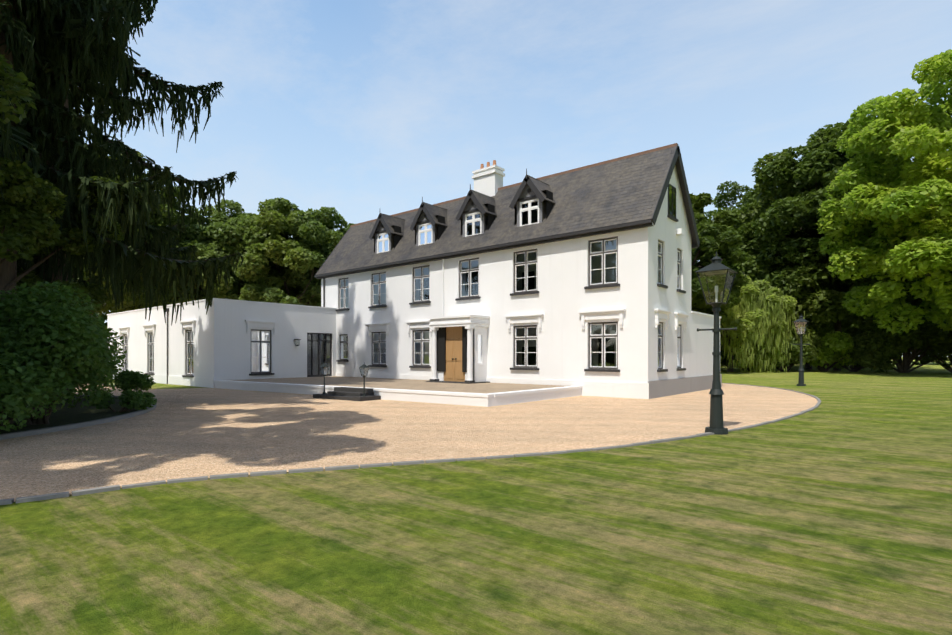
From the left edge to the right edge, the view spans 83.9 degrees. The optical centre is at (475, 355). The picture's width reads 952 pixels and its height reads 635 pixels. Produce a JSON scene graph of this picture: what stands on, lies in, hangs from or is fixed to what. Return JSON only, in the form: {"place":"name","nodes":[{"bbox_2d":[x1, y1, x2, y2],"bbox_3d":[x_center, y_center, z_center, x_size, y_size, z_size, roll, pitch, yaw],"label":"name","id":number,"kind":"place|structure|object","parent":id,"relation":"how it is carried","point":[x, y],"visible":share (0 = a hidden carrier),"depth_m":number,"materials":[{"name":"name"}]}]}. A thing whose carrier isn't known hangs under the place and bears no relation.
{"place":"outdoors","nodes":[
{"label":"outdoors","id":0,"kind":"place"},
{"bbox_2d":[0,375,817,501],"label":"drive gravel","id":1,"kind":"structure","parent":0,"point":[185,433],"depth_m":10.27,"materials":[{"name":"beige gravel"}]},
{"bbox_2d":[109,379,207,388],"bbox_3d":[-20.969,1.465,30.156,20.740,0.060,2.400,0,0,40],"label":"grass strip","id":2,"kind":"object","parent":1,"relation":"on","point":[161,386],"depth_m":25.42,"materials":[{"name":"plant"}]},
{"bbox_2d":[107,298,336,387],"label":"house wing","id":3,"kind":"structure","parent":1,"relation":"on","point":[226,339],"depth_m":26.83,"materials":[{"name":"white paint"}]},
{"bbox_2d":[0,383,820,504],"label":"drive kerb","id":4,"kind":"structure","parent":1,"relation":"on","point":[83,492],"depth_m":6.97,"materials":[{"name":"stone"}]},
{"bbox_2d":[0,357,951,634],"bbox_3d":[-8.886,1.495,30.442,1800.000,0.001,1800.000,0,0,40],"label":"lawn","id":5,"kind":"structure","parent":0,"point":[830,513],"depth_m":4.26,"materials":[{"name":"green plant"}]},
{"bbox_2d":[0,394,155,439],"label":"bed soil","id":6,"kind":"structure","parent":5,"relation":"on","point":[66,418],"depth_m":12.22,"materials":[{"name":"soil"}]},
{"bbox_2d":[0,54,36,133],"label":"tree","id":7,"kind":"object","parent":6,"relation":"on","point":[22,93],"visible":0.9,"depth_m":9.80,"materials":[{"name":"green plant"}]},
{"bbox_2d":[23,355,84,424],"bbox_3d":[-9.207,0.534,11.161,2.100,2.082,1.656,0,0,40],"label":"shrub bed","id":8,"kind":"object","parent":6,"relation":"on","point":[38,420],"depth_m":11.05,"materials":[{"name":"green plant"}]},
{"bbox_2d":[12,0,104,315],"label":"conifer tree","id":9,"kind":"object","parent":6,"relation":"on","point":[20,262],"visible":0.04,"depth_m":14.59,"materials":[{"name":"green plant"}]},
{"bbox_2d":[0,281,126,431],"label":"shrub bed","id":10,"kind":"object","parent":6,"relation":"on","point":[36,334],"visible":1,"depth_m":9.99,"materials":[{"name":"green plant"}]},
{"bbox_2d":[0,143,127,367],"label":"tree","id":11,"kind":"object","parent":6,"relation":"on","point":[25,186],"visible":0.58,"depth_m":12.29,"materials":[{"name":"green plant"}]},
{"bbox_2d":[68,313,125,392],"bbox_3d":[-14.134,-0.180,17.470,4.834,3.585,4.686,0,0,25],"label":"shrub bed","id":12,"kind":"object","parent":6,"relation":"on","point":[113,364],"visible":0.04,"depth_m":18.08,"materials":[{"name":"green plant"}]},
{"bbox_2d":[5,0,237,399],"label":"conifer tree","id":13,"kind":"object","parent":6,"relation":"on","point":[108,63],"visible":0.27,"depth_m":17.44,"materials":[{"name":"green plant"}]},
{"bbox_2d":[0,0,243,410],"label":"conifer tree","id":14,"kind":"object","parent":6,"relation":"on","point":[59,174],"visible":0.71,"depth_m":14.39,"materials":[{"name":"green plant"}]},
{"bbox_2d":[88,369,156,411],"bbox_3d":[-8.971,0.964,13.592,1.256,1.214,1.436,0,0,-1],"label":"shrub bed","id":15,"kind":"object","parent":6,"relation":"on","point":[127,381],"visible":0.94,"depth_m":13.66,"materials":[{"name":"green plant"}]},
{"bbox_2d":[20,148,206,319],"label":"tree","id":16,"kind":"object","parent":5,"relation":"on","point":[156,220],"visible":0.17,"depth_m":48.61,"materials":[{"name":"green plant"}]},
{"bbox_2d":[95,304,140,337],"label":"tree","id":17,"kind":"object","parent":5,"relation":"on","point":[105,318],"depth_m":80.80,"materials":[{"name":"green plant"}]},
{"bbox_2d":[152,199,309,306],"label":"tree","id":18,"kind":"object","parent":5,"relation":"on","point":[200,234],"visible":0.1,"depth_m":52.01,"materials":[{"name":"green plant"}]},
{"bbox_2d":[195,197,347,306],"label":"tree","id":19,"kind":"object","parent":5,"relation":"on","point":[304,251],"visible":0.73,"depth_m":49.67,"materials":[{"name":"green plant"}]},
{"bbox_2d":[313,223,355,300],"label":"tree","id":20,"kind":"object","parent":5,"relation":"on","point":[347,227],"depth_m":59.27,"materials":[{"name":"green plant"}]},
{"bbox_2d":[214,376,581,406],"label":"terrace","id":21,"kind":"structure","parent":5,"relation":"on","point":[416,390],"depth_m":18.67,"materials":[{"name":"stone"}]},
{"bbox_2d":[320,362,328,393],"bbox_3d":[-5.384,0.780,18.809,0.260,1.150,0.260,0,0,40],"label":"lantern","id":22,"kind":"object","parent":21,"relation":"on","point":[323,366],"visible":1,"depth_m":18.79,"materials":[{"name":"black metal"}]},
{"bbox_2d":[359,364,368,396],"bbox_3d":[-3.714,0.780,17.603,0.260,1.150,0.260,0,0,40],"label":"lantern","id":23,"kind":"object","parent":21,"relation":"on","point":[364,366],"visible":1,"depth_m":17.59,"materials":[{"name":"black metal"}]},
{"bbox_2d":[314,143,721,398],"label":"house","id":24,"kind":"structure","parent":5,"relation":"on","point":[580,276],"depth_m":21.66,"materials":[{"name":"white paint"}]},
{"bbox_2d":[696,252,736,434],"bbox_3d":[4.636,-0.255,10.216,0.720,3.500,0.610,0,0,40],"label":"lamp post","id":25,"kind":"object","parent":5,"relation":"on","point":[716,267],"visible":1,"depth_m":10.16,"materials":[{"name":"black metal"}]},
{"bbox_2d":[690,192,748,323],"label":"tree","id":26,"kind":"object","parent":5,"relation":"on","point":[720,235],"visible":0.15,"depth_m":40.06,"materials":[{"name":"green plant"}]},
{"bbox_2d":[691,181,775,261],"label":"tree","id":27,"kind":"object","parent":5,"relation":"on","point":[731,193],"depth_m":69.85,"materials":[{"name":"green plant"}]},
{"bbox_2d":[720,340,770,370],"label":"shrub","id":28,"kind":"object","parent":5,"relation":"on","point":[724,360],"visible":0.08,"depth_m":49.92,"materials":[{"name":"green plant"}]},
{"bbox_2d":[711,274,809,372],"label":"willow tree","id":29,"kind":"object","parent":5,"relation":"on","point":[752,321],"visible":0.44,"depth_m":45.69,"materials":[{"name":"green plant"}]},
{"bbox_2d":[764,324,825,371],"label":"shrub","id":30,"kind":"object","parent":5,"relation":"on","point":[813,341],"visible":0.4,"depth_m":47.70,"materials":[{"name":"green plant"}]},
{"bbox_2d":[793,314,809,385],"bbox_3d":[15.993,-0.280,26.054,0.720,3.550,0.610,0,0,40],"label":"lamp post","id":31,"kind":"object","parent":5,"relation":"on","point":[801,369],"visible":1,"depth_m":26.00,"materials":[{"name":"black metal"}]},
{"bbox_2d":[754,214,854,369],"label":"oak tree","id":32,"kind":"object","parent":5,"relation":"on","point":[827,255],"depth_m":53.02,"materials":[{"name":"green plant"}]},
{"bbox_2d":[794,331,858,371],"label":"shrub","id":33,"kind":"object","parent":5,"relation":"on","point":[836,344],"visible":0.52,"depth_m":47.30,"materials":[{"name":"green plant"}]},
{"bbox_2d":[708,120,951,370],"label":"oak tree","id":34,"kind":"object","parent":5,"relation":"on","point":[804,182],"visible":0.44,"depth_m":48.86,"materials":[{"name":"green plant"}]},
{"bbox_2d":[811,321,859,338],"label":"tree","id":35,"kind":"object","parent":5,"relation":"on","point":[854,325],"visible":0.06,"depth_m":80.34,"materials":[{"name":"green plant"}]},
{"bbox_2d":[828,327,897,372],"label":"shrub","id":36,"kind":"object","parent":5,"relation":"on","point":[865,359],"visible":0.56,"depth_m":46.48,"materials":[{"name":"green plant"}]},
{"bbox_2d":[816,49,951,334],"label":"bright tree","id":37,"kind":"object","parent":5,"relation":"on","point":[920,131],"visible":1,"depth_m":37.47,"materials":[{"name":"green plant"}]},
{"bbox_2d":[858,308,951,372],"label":"shrub","id":38,"kind":"object","parent":5,"relation":"on","point":[888,344],"visible":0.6,"depth_m":44.65,"materials":[{"name":"green plant"}]},
{"bbox_2d":[911,321,951,372],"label":"shrub","id":39,"kind":"object","parent":5,"relation":"on","point":[946,336],"visible":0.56,"depth_m":43.32,"materials":[{"name":"green plant"}]},
{"bbox_2d":[79,0,951,356],"label":"sky","id":40,"kind":"structure","parent":0,"point":[362,109],"materials":[{"name":"blue"}]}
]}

